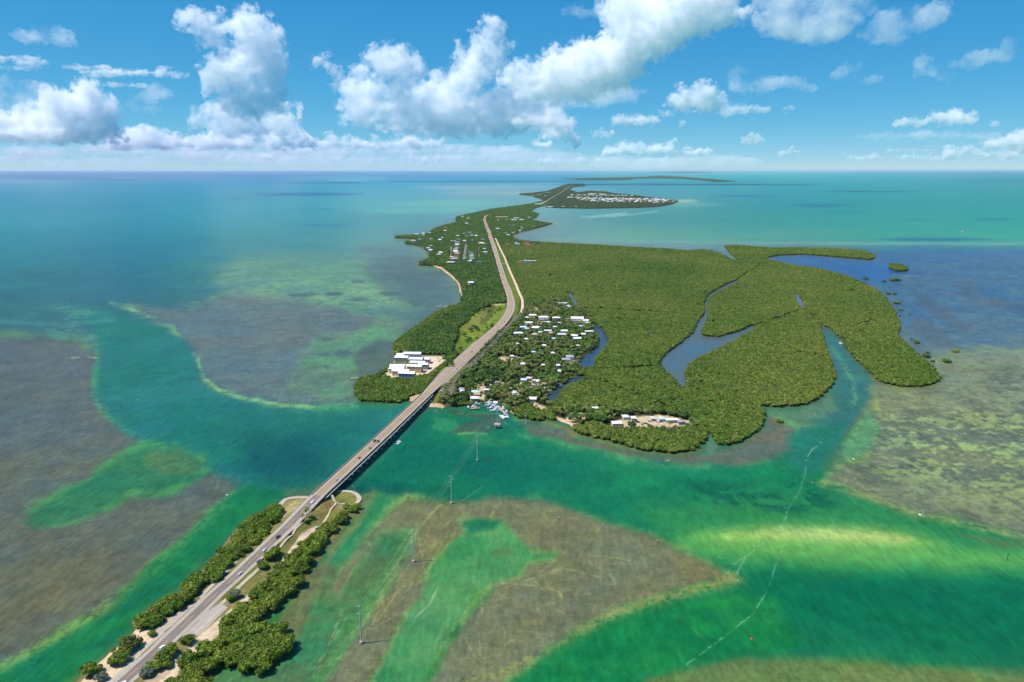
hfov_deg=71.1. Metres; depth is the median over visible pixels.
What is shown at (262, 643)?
mangrove tree
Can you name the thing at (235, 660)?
mangrove tree
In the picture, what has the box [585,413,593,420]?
broadleaf tree
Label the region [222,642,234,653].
mangrove tree
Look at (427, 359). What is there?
house
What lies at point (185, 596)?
mangrove tree
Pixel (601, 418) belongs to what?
broadleaf tree
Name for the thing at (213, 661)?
mangrove tree
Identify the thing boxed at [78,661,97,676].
mangrove tree
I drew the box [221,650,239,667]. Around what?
mangrove tree
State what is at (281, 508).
mangrove tree
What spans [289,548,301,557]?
mangrove tree
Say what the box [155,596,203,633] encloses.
pull off
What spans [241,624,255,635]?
mangrove tree
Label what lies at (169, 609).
mangrove tree
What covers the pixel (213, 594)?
wheel track
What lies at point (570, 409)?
broadleaf tree
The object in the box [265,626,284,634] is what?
mangrove tree
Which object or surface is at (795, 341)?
mangrove wood
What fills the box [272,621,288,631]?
mangrove tree
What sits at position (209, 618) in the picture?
pull off
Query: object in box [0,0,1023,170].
sky
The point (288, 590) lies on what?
mangrove tree
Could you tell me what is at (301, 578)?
mangrove tree
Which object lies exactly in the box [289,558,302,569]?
mangrove tree
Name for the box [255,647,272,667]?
mangrove tree
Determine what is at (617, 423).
house
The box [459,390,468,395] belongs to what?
broadleaf tree
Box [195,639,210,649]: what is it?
mangrove tree
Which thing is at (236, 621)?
mangrove tree
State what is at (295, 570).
mangrove tree
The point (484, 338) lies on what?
road marking
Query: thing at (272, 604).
mangrove tree
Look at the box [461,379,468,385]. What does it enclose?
broadleaf tree
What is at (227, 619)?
mangrove tree
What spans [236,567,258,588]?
bike path
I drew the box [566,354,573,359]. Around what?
house
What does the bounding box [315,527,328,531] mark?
mangrove tree
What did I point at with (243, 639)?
mangrove tree
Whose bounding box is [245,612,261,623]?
mangrove tree
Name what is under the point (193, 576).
mangrove tree
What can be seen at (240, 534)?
mangrove tree
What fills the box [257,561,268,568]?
mangrove tree
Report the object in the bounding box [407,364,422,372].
house
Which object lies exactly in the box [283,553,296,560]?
mangrove tree
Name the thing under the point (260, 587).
mangrove tree
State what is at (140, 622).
mangrove tree
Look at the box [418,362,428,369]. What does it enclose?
house
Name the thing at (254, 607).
mangrove tree
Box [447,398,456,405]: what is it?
broadleaf tree
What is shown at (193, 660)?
mangrove tree
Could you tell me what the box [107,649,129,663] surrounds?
mangrove tree
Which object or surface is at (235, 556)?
mangrove tree
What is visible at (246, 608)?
mangrove tree
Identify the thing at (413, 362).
house
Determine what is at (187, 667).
mangrove tree
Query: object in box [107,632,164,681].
bike path
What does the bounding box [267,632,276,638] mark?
mangrove tree
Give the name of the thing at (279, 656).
mangrove tree
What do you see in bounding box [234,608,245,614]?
mangrove tree
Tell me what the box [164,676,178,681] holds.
mangrove tree
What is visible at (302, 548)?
mangrove tree
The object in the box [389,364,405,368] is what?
house
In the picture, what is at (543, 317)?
house
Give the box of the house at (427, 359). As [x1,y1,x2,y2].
[423,357,430,363]
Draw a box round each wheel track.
[120,495,316,681]
[125,496,317,680]
[127,496,319,681]
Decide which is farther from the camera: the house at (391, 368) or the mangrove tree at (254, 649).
the house at (391, 368)
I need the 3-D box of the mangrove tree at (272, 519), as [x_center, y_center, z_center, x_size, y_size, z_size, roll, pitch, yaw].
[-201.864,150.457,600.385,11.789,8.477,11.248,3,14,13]
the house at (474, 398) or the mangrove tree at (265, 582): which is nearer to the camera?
the mangrove tree at (265, 582)
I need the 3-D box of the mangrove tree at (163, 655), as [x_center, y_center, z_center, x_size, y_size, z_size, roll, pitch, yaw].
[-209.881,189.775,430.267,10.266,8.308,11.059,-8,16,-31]
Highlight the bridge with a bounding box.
[311,393,432,500]
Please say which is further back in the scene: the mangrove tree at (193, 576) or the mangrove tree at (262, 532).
the mangrove tree at (262, 532)
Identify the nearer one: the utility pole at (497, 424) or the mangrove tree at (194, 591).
the mangrove tree at (194, 591)
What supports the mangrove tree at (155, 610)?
on the land
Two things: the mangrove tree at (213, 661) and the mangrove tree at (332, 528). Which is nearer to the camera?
the mangrove tree at (213, 661)
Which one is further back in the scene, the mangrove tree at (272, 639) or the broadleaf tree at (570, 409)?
the broadleaf tree at (570, 409)
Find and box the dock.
[497,404,508,415]
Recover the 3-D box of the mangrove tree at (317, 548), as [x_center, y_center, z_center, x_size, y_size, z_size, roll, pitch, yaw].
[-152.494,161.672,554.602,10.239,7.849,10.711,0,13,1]
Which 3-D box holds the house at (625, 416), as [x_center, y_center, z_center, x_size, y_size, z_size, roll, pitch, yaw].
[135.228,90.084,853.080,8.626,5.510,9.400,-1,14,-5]
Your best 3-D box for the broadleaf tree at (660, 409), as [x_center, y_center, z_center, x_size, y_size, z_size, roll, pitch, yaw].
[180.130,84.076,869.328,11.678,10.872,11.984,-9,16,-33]
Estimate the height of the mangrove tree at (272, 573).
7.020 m
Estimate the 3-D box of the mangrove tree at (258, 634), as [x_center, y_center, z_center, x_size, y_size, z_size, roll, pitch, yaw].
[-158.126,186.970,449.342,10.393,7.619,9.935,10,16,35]
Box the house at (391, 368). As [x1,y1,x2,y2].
[388,366,404,373]
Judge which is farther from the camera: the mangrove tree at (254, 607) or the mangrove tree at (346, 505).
the mangrove tree at (346, 505)
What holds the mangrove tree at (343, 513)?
on the land
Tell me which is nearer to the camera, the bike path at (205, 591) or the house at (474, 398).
the bike path at (205, 591)
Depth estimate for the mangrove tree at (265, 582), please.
503.34 m
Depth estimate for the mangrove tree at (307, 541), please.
560.90 m
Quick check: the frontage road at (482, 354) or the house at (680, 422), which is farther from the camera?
the frontage road at (482, 354)
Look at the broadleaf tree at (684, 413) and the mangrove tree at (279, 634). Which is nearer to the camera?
the mangrove tree at (279, 634)
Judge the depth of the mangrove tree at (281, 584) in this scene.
502.74 m
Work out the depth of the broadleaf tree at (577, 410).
859.94 m
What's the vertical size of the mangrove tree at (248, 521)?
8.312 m
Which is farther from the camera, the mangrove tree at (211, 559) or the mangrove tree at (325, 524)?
the mangrove tree at (325, 524)
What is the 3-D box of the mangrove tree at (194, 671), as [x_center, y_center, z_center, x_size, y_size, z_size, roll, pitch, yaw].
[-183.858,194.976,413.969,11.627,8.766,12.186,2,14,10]
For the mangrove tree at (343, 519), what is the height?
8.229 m
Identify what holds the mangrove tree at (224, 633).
on the land
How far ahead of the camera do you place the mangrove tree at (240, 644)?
438.99 m
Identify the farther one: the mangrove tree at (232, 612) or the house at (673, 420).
the house at (673, 420)
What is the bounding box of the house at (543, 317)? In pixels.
[538,316,548,320]
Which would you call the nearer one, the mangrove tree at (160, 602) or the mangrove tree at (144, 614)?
the mangrove tree at (144, 614)
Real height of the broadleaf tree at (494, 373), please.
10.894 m
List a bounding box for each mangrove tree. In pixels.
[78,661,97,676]
[91,664,102,673]
[92,671,107,681]
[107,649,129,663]
[115,643,133,652]
[117,636,126,642]
[119,634,143,648]
[134,612,150,624]
[134,617,149,629]
[139,666,154,677]
[143,616,159,627]
[145,659,161,669]
[147,607,158,614]
[147,629,156,635]
[148,605,160,611]
[149,612,163,625]
[153,648,171,661]
[156,598,168,606]
[162,592,176,599]
[162,603,175,614]
[162,659,172,667]
[163,597,174,606]
[163,641,178,655]
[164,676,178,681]
[171,597,184,609]
[176,656,186,667]
[176,668,190,681]
[177,592,192,603]
[178,633,194,644]
[179,580,187,590]
[181,649,197,663]
[183,663,192,669]
[184,581,198,591]
[184,656,200,664]
[185,588,197,594]
[186,668,203,681]
[188,571,203,581]
[188,658,203,670]
[190,671,202,681]
[191,578,202,586]
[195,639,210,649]
[196,651,210,659]
[197,572,208,585]
[197,645,220,656]
[197,676,213,681]
[202,656,220,670]
[202,659,216,672]
[203,563,215,570]
[205,565,215,574]
[209,553,221,561]
[209,572,222,581]
[209,639,222,649]
[211,557,220,564]
[212,649,224,665]
[215,546,225,553]
[215,565,226,574]
[216,638,226,648]
[217,634,229,645]
[218,555,232,562]
[218,613,234,626]
[219,548,231,556]
[219,624,231,635]
[219,630,231,636]
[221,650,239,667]
[222,560,234,567]
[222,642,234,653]
[225,594,237,600]
[226,625,244,636]
[228,552,238,560]
[229,540,240,546]
[229,589,241,598]
[229,609,237,618]
[229,631,241,643]
[230,640,246,650]
[231,528,243,537]
[231,619,242,624]
[232,548,244,557]
[232,601,248,609]
[232,653,246,663]
[233,646,244,652]
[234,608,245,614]
[235,631,249,642]
[236,524,248,528]
[236,611,253,619]
[237,531,246,537]
[237,535,247,543]
[237,655,245,668]
[238,619,249,627]
[238,655,255,673]
[239,543,251,552]
[239,603,250,611]
[240,645,252,656]
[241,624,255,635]
[242,518,252,524]
[242,526,253,533]
[244,636,253,648]
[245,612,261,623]
[246,601,259,613]
[247,528,256,533]
[247,538,259,545]
[247,586,260,599]
[248,645,261,657]
[249,533,261,543]
[249,621,266,634]
[251,513,262,519]
[251,635,267,645]
[251,657,272,675]
[252,632,263,639]
[254,584,265,590]
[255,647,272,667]
[256,528,268,537]
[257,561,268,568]
[258,510,266,516]
[258,590,270,597]
[258,622,274,632]
[258,640,266,647]
[259,593,274,603]
[259,605,268,614]
[261,522,271,530]
[261,577,277,587]
[261,597,279,610]
[263,515,277,523]
[263,547,277,560]
[264,640,275,648]
[265,569,277,578]
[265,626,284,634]
[265,637,278,643]
[265,644,283,659]
[267,583,279,591]
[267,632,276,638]
[268,644,279,661]
[269,588,281,593]
[270,578,288,586]
[271,503,281,508]
[271,510,282,517]
[271,545,280,554]
[271,592,285,602]
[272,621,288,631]
[272,635,294,654]
[273,560,287,568]
[273,581,286,591]
[274,628,286,637]
[274,636,292,655]
[275,505,284,511]
[275,567,285,575]
[279,572,292,578]
[280,584,294,593]
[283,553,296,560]
[283,584,296,594]
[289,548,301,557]
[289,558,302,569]
[290,565,302,574]
[292,573,305,585]
[296,540,307,548]
[296,556,311,563]
[299,546,307,553]
[299,563,310,571]
[303,547,313,555]
[304,537,317,545]
[308,532,321,538]
[308,540,321,547]
[309,543,321,553]
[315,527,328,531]
[315,533,327,542]
[318,521,331,527]
[328,524,336,532]
[329,521,338,528]
[336,510,348,516]
[336,515,347,523]
[342,502,350,508]
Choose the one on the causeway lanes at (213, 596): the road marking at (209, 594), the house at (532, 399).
the road marking at (209, 594)
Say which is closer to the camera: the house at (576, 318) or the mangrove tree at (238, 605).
the mangrove tree at (238, 605)
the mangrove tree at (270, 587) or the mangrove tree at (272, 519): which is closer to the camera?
the mangrove tree at (270, 587)
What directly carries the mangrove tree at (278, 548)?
on the land
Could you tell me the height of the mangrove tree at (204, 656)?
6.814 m
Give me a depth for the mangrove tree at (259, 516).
600.88 m
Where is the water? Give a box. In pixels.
[0,171,1023,681]
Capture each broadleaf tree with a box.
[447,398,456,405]
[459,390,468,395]
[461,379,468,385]
[491,371,498,376]
[504,399,512,403]
[565,405,573,411]
[572,407,580,413]
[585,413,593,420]
[595,415,604,421]
[621,409,630,413]
[628,421,636,426]
[656,406,665,413]
[680,410,688,416]
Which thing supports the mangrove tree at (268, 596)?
on the land
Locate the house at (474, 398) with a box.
[470,396,478,401]
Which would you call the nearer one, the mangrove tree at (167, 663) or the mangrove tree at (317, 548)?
the mangrove tree at (167, 663)
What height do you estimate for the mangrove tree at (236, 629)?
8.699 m
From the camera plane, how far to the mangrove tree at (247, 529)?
580.00 m
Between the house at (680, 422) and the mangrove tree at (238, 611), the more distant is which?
the house at (680, 422)
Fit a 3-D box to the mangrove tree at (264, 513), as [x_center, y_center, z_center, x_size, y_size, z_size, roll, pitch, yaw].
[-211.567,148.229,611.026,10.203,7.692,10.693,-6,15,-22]
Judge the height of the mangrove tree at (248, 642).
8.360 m
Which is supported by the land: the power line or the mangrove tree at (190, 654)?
the mangrove tree at (190, 654)
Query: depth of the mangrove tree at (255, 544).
564.20 m
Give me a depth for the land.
641.20 m
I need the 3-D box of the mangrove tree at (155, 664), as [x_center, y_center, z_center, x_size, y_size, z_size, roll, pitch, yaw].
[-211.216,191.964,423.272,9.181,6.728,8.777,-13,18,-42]
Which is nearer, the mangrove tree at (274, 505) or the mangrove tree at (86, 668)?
the mangrove tree at (86, 668)
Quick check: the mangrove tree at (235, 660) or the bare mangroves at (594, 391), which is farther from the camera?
the bare mangroves at (594, 391)
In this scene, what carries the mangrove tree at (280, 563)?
on the land
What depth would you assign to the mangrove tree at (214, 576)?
513.23 m
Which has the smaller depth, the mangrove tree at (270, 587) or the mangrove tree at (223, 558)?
the mangrove tree at (270, 587)
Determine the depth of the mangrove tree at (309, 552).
548.28 m
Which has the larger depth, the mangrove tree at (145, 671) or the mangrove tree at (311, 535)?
the mangrove tree at (311, 535)
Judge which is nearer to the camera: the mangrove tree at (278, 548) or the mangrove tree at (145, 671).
the mangrove tree at (145, 671)
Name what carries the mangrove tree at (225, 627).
on the land
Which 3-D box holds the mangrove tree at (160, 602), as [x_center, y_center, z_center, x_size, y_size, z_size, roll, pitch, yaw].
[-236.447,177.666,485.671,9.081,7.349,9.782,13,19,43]
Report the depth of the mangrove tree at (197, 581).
505.86 m
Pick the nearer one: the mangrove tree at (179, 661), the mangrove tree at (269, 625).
the mangrove tree at (179, 661)
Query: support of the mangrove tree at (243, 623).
on the land
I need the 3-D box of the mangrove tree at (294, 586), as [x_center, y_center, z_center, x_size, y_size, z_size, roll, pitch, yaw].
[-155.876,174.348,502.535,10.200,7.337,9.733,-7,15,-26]
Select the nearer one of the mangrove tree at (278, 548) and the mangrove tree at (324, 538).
the mangrove tree at (278, 548)
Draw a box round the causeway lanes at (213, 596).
[118,495,320,681]
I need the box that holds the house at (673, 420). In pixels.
[665,418,678,422]
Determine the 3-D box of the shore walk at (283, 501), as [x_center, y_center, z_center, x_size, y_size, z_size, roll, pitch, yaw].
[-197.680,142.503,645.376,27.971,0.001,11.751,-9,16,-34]
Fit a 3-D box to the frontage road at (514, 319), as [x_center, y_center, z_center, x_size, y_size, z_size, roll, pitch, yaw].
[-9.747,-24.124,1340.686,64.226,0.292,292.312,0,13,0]
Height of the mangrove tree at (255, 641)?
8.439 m
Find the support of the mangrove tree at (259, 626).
on the land
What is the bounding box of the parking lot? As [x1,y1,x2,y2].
[448,382,455,394]
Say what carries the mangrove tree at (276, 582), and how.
on the land
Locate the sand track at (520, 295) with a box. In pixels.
[496,239,523,312]
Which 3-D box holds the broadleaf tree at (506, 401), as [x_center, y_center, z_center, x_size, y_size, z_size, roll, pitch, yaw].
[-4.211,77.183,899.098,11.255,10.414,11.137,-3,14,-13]
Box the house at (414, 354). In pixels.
[403,351,421,356]
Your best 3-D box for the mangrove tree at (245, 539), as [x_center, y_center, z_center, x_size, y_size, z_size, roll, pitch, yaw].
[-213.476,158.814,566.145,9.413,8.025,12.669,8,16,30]
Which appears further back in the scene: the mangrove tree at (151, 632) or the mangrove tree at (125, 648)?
the mangrove tree at (151, 632)
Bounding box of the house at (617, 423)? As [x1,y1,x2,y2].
[611,421,622,425]
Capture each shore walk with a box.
[279,496,307,504]
[322,502,336,522]
[337,490,361,502]
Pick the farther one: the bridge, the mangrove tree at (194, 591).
the bridge
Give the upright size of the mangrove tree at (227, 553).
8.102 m
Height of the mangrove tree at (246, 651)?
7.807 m
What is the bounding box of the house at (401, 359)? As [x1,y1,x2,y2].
[394,355,408,363]
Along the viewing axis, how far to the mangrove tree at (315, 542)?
558.95 m
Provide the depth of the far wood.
6482.20 m
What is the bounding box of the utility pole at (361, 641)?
[355,605,363,644]
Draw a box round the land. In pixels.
[76,178,935,681]
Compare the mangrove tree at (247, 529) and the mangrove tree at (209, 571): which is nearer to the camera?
the mangrove tree at (209, 571)
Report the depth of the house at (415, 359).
1091.05 m
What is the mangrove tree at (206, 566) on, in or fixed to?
on the land
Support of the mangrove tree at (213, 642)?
on the land
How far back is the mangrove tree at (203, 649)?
434.20 m
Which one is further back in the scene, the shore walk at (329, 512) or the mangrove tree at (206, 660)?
the shore walk at (329, 512)
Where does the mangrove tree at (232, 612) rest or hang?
on the land
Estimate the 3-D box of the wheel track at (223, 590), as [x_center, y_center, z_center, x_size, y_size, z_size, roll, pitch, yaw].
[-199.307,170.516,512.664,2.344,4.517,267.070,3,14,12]
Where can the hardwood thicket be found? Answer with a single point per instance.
(439, 335)
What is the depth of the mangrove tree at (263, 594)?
492.80 m
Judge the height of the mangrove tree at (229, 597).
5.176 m
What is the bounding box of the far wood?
[518,172,733,208]
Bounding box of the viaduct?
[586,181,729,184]
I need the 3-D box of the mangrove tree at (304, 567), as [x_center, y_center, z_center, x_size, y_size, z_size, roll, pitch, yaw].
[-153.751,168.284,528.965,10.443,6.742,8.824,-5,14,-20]
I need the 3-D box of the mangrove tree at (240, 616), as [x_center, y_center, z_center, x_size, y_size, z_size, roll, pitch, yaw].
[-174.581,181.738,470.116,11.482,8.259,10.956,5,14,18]
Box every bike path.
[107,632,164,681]
[199,515,284,597]
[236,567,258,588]
[280,522,304,546]
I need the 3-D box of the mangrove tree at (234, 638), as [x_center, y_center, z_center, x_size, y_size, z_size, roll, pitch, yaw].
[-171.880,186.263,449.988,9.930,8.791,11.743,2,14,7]
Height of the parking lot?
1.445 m
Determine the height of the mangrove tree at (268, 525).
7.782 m
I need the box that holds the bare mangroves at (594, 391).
[354,245,901,429]
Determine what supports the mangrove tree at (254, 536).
on the land
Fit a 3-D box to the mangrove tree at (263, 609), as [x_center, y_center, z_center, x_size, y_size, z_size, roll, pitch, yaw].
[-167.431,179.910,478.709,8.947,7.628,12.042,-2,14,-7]
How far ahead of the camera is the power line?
493.50 m
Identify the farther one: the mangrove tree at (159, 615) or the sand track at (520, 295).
the sand track at (520, 295)
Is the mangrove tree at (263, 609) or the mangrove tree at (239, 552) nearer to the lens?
the mangrove tree at (263, 609)
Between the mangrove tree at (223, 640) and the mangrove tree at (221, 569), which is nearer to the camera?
the mangrove tree at (223, 640)
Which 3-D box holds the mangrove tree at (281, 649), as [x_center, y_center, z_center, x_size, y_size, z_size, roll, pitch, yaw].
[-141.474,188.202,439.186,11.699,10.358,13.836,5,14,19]
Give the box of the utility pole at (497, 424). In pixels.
[494,411,500,428]
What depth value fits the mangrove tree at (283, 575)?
514.78 m
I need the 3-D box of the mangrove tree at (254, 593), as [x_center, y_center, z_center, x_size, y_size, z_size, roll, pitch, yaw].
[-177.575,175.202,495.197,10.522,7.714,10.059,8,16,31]
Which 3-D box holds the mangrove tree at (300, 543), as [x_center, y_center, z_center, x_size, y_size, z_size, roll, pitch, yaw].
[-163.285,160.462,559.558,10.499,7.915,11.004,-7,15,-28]
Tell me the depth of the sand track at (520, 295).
1898.89 m
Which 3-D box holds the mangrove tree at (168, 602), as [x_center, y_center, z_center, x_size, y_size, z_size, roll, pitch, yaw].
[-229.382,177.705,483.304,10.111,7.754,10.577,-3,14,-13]
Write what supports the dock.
in the water
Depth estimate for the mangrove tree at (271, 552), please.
541.90 m
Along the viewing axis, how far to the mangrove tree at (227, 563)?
531.06 m
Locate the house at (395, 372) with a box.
[392,369,409,375]
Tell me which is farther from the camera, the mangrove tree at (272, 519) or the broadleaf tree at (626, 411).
the broadleaf tree at (626, 411)
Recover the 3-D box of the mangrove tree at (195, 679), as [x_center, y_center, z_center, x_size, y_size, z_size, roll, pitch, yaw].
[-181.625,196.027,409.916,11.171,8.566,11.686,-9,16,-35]
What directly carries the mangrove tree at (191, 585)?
on the land
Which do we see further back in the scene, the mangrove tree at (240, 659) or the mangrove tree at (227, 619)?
the mangrove tree at (227, 619)
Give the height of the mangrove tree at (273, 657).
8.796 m
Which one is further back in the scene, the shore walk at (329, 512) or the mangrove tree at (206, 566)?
the shore walk at (329, 512)
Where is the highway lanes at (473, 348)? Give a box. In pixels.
[425,215,513,393]
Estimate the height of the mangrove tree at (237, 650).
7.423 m
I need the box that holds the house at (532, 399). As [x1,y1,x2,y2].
[529,397,536,401]
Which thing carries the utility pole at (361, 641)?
in the water
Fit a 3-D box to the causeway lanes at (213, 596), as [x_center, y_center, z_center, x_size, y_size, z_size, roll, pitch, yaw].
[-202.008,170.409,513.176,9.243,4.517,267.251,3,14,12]
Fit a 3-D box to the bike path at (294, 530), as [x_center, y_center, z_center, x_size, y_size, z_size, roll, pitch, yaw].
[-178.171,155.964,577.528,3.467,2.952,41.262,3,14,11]
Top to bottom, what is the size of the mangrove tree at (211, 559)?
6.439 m
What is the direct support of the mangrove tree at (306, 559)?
on the land
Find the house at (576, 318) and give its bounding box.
[571,316,583,321]
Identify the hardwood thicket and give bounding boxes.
[395,201,599,372]
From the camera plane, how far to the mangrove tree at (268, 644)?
439.30 m
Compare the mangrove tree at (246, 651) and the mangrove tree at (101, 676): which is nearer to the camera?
the mangrove tree at (101, 676)
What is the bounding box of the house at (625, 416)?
[622,414,629,419]
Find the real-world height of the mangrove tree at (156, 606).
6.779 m
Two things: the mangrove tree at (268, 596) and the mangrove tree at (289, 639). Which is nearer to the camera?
the mangrove tree at (289, 639)
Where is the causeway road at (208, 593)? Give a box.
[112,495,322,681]
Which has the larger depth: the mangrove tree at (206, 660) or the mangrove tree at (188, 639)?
the mangrove tree at (188, 639)
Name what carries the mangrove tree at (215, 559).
on the land
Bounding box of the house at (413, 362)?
[409,361,425,363]
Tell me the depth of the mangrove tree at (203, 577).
511.09 m
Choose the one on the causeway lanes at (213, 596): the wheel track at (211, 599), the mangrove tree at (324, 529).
the wheel track at (211, 599)
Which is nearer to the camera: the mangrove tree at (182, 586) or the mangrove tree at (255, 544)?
the mangrove tree at (182, 586)
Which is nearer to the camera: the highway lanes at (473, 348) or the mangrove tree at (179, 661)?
the mangrove tree at (179, 661)
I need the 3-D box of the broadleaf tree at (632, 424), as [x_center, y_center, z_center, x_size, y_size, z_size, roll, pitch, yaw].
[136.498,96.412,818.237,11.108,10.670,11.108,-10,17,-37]
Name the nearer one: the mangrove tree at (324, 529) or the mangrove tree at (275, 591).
the mangrove tree at (275, 591)
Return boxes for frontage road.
[453,348,488,382]
[487,313,519,346]
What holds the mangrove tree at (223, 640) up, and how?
on the land
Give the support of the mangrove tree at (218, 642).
on the land
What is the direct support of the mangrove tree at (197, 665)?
on the land
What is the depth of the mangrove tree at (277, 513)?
607.00 m
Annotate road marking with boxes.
[116,496,312,681]
[126,497,315,678]
[129,517,300,681]
[430,231,510,389]
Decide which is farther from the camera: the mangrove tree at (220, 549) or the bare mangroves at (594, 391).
the bare mangroves at (594, 391)
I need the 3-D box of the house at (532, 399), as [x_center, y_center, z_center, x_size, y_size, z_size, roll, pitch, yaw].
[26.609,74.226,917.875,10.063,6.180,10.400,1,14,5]
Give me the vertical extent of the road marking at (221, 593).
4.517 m
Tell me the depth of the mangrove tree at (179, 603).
481.31 m
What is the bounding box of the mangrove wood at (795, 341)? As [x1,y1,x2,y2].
[353,242,939,452]
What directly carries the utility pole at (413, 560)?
in the water
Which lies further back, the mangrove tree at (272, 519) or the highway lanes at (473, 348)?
the highway lanes at (473, 348)
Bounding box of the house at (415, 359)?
[408,357,423,363]
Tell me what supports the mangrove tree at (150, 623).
on the land
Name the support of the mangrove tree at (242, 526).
on the land
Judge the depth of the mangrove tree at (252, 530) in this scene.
579.85 m
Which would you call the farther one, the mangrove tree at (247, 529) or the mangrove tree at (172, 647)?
the mangrove tree at (247, 529)
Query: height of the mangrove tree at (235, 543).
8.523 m
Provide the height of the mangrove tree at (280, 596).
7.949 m
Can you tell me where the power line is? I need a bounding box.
[359,531,415,606]
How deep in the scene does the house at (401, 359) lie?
1092.80 m
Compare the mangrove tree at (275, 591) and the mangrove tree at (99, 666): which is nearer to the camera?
the mangrove tree at (99, 666)
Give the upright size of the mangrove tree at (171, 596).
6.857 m
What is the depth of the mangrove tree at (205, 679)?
409.58 m
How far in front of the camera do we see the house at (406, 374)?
1020.15 m
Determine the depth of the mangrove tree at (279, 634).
448.91 m
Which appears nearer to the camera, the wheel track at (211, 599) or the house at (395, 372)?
the wheel track at (211, 599)
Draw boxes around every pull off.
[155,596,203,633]
[182,604,227,635]
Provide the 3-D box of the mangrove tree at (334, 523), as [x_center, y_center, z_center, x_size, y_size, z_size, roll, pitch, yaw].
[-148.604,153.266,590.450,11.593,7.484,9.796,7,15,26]
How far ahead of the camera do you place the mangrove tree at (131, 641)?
441.43 m
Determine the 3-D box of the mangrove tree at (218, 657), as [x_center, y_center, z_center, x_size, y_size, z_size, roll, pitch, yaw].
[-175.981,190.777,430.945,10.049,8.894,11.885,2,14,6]
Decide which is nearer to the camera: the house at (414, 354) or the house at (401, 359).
the house at (401, 359)
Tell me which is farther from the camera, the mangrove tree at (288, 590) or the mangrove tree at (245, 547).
the mangrove tree at (245, 547)
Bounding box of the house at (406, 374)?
[398,371,415,377]
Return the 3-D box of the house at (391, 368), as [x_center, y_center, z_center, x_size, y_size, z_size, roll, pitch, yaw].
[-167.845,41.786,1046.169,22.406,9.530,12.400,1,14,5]
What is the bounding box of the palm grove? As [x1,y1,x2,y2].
[470,296,597,370]
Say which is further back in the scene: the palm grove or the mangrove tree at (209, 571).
the palm grove
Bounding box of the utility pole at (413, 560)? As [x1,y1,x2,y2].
[410,530,415,562]
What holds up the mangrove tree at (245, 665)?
on the land
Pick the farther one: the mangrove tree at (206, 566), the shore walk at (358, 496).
the shore walk at (358, 496)
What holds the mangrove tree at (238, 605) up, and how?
on the land
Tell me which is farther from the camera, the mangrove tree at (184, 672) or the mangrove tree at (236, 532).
the mangrove tree at (236, 532)
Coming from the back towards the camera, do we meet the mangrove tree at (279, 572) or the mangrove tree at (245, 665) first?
the mangrove tree at (279, 572)
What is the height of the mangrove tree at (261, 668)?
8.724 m
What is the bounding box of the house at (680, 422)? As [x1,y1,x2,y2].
[677,420,685,424]
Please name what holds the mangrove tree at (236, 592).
on the land
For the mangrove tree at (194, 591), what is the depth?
495.28 m
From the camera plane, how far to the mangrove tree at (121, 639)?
448.99 m
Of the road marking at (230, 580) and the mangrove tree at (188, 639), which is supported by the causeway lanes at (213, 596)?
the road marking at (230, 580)
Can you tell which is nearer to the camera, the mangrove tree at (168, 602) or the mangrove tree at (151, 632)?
the mangrove tree at (151, 632)
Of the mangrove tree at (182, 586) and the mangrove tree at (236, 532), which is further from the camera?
the mangrove tree at (236, 532)

